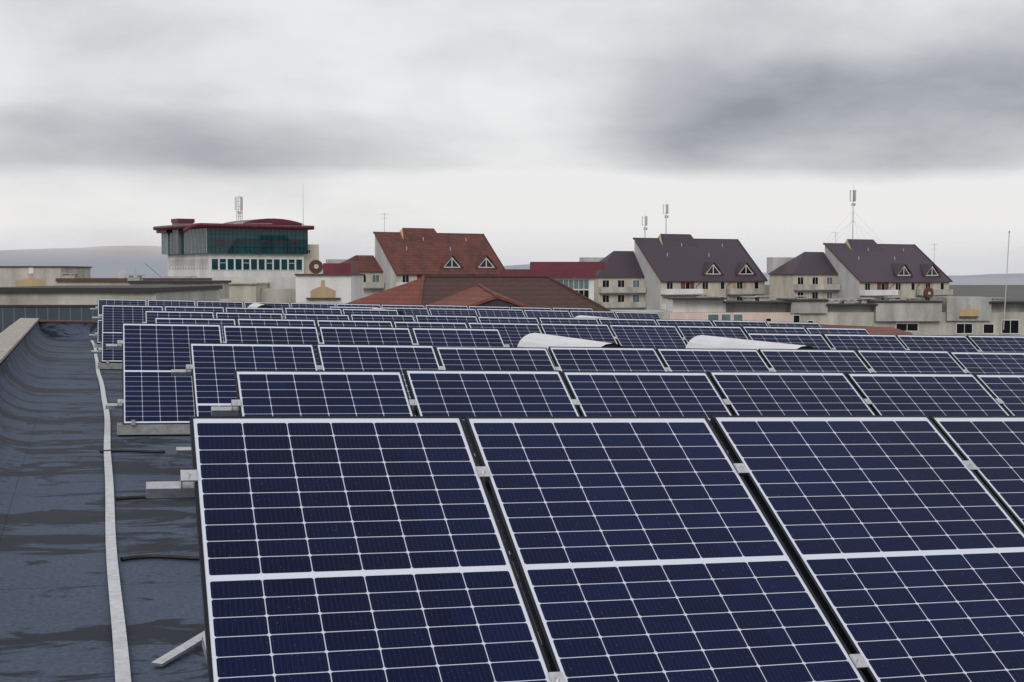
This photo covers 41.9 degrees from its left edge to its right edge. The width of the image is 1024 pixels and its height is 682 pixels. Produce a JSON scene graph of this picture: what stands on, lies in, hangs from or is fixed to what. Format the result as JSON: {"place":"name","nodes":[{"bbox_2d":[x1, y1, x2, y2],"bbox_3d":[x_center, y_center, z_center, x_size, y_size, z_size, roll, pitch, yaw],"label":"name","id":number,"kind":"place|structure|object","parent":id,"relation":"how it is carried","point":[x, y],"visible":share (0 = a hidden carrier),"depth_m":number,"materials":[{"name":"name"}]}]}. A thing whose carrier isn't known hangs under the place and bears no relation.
{"place":"outdoors","nodes":[
{"label":"outdoors","id":0,"kind":"place"},
{"bbox_2d":[0,189,1023,335],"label":"buildings","id":1,"kind":"structure","parent":0,"point":[871,286],"depth_m":243.10,"materials":[{"name":"grey concrete"}]},
{"bbox_2d":[0,246,1023,277],"bbox_3d":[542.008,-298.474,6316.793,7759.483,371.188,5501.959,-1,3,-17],"label":"distant hills","id":2,"kind":"structure","parent":0,"point":[108,261],"depth_m":7723.65,"materials":[{"name":"grey plant"}]},
{"bbox_2d":[0,0,1023,275],"label":"sky","id":3,"kind":"structure","parent":0,"point":[548,130],"materials":[{"name":"grey"}]},
{"bbox_2d":[765,278,1023,299],"bbox_3d":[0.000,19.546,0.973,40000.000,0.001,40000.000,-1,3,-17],"label":"building","id":4,"kind":"structure","parent":0,"point":[987,287],"depth_m":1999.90,"materials":[{"name":"white paint"}]},
{"bbox_2d":[0,318,551,681],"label":"flat roof","id":5,"kind":"structure","parent":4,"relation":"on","point":[55,620],"depth_m":8.26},
{"bbox_2d":[91,340,130,681],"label":"cable conduit","id":6,"kind":"object","parent":5,"relation":"on","point":[121,659],"visible":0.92,"depth_m":7.05,"materials":[{"name":"metal"}]},
{"bbox_2d":[100,449,204,666],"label":"roof cables","id":7,"kind":"object","parent":5,"relation":"on","point":[176,652],"visible":0.8,"depth_m":7.37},
{"bbox_2d":[91,305,398,368],"bbox_3d":[-4.489,-0.068,23.629,5.600,1.036,1.809,1,3,-17],"label":"solar row","id":8,"kind":"object","parent":5,"relation":"on","point":[113,318],"visible":0.3,"depth_m":23.46,"materials":[{"name":"glass"},{"name":"silicon"},{"name":"aluminium"}]},
{"bbox_2d":[247,303,271,307],"bbox_3d":[-5.445,-0.294,28.888,0.460,1.020,1.800,1,3,-17],"label":"skylight","id":9,"kind":"object","parent":5,"relation":"on","point":[255,305],"visible":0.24,"depth_m":28.42,"materials":[{"name":"white plastic"}]},
{"bbox_2d":[89,299,592,348],"bbox_3d":[-3.418,-0.329,30.694,11.960,1.033,1.809,1,3,-17],"label":"solar row","id":10,"kind":"object","parent":5,"relation":"on","point":[101,302],"visible":0.23,"depth_m":30.45,"materials":[{"name":"blue"}]},
{"bbox_2d":[142,311,821,327],"bbox_3d":[0.498,0.144,21.786,12.790,1.034,1.809,1,3,-17],"label":"solar row","id":11,"kind":"object","parent":5,"relation":"on","point":[150,316],"visible":0.11,"depth_m":22.00,"materials":[{"name":"glass"},{"name":"silicon"},{"name":"aluminium"}]},
{"bbox_2d":[329,306,660,322],"bbox_3d":[-0.090,-0.147,28.344,7.720,1.032,1.809,1,3,-17],"label":"solar row","id":12,"kind":"object","parent":5,"relation":"on","point":[518,313],"visible":0.13,"depth_m":28.92,"materials":[{"name":"glass"},{"name":"silicon"},{"name":"aluminium"}]},
{"bbox_2d":[154,317,869,349],"bbox_3d":[0.955,0.293,18.557,11.725,1.030,1.809,1,3,-17],"label":"solar row","id":13,"kind":"object","parent":5,"relation":"on","point":[635,336],"visible":0.14,"depth_m":19.03,"materials":[{"name":"blue"}]},
{"bbox_2d":[105,323,1023,434],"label":"solar row","id":14,"kind":"object","parent":5,"relation":"on","point":[158,398],"visible":0.36,"depth_m":14.59,"materials":[{"name":"blue"}]},
{"bbox_2d":[517,333,622,366],"bbox_3d":[0.621,0.459,14.841,0.460,1.000,2.650,1,3,-17],"label":"skylight","id":15,"kind":"object","parent":5,"relation":"on","point":[538,340],"visible":0.27,"depth_m":14.85,"materials":[{"name":"white plastic"}]},
{"bbox_2d":[146,415,1023,681],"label":"solar row","id":16,"kind":"object","parent":5,"relation":"on","point":[831,548],"visible":1,"depth_m":4.74,"materials":[{"name":"blue"}]},
{"bbox_2d":[574,315,606,318],"bbox_3d":[1.570,0.069,24.401,0.460,1.020,2.100,1,3,-17],"label":"skylight","id":17,"kind":"object","parent":5,"relation":"on","point":[581,316],"visible":0.09,"depth_m":24.75,"materials":[{"name":"white plastic"}]},
{"bbox_2d":[171,343,1023,454],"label":"solar row","id":18,"kind":"object","parent":5,"relation":"on","point":[210,368],"visible":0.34,"depth_m":12.01,"materials":[{"name":"blue"}]},
{"bbox_2d":[211,370,1023,578],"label":"solar row","id":19,"kind":"object","parent":5,"relation":"on","point":[463,394],"visible":0.37,"depth_m":8.70,"materials":[{"name":"blue"}]},
{"bbox_2d":[685,335,815,349],"bbox_3d":[2.713,0.485,15.455,0.460,1.000,2.700,1,3,-17],"label":"skylight","id":20,"kind":"object","parent":5,"relation":"on","point":[706,342],"visible":0.26,"depth_m":15.51,"materials":[{"name":"white plastic"}]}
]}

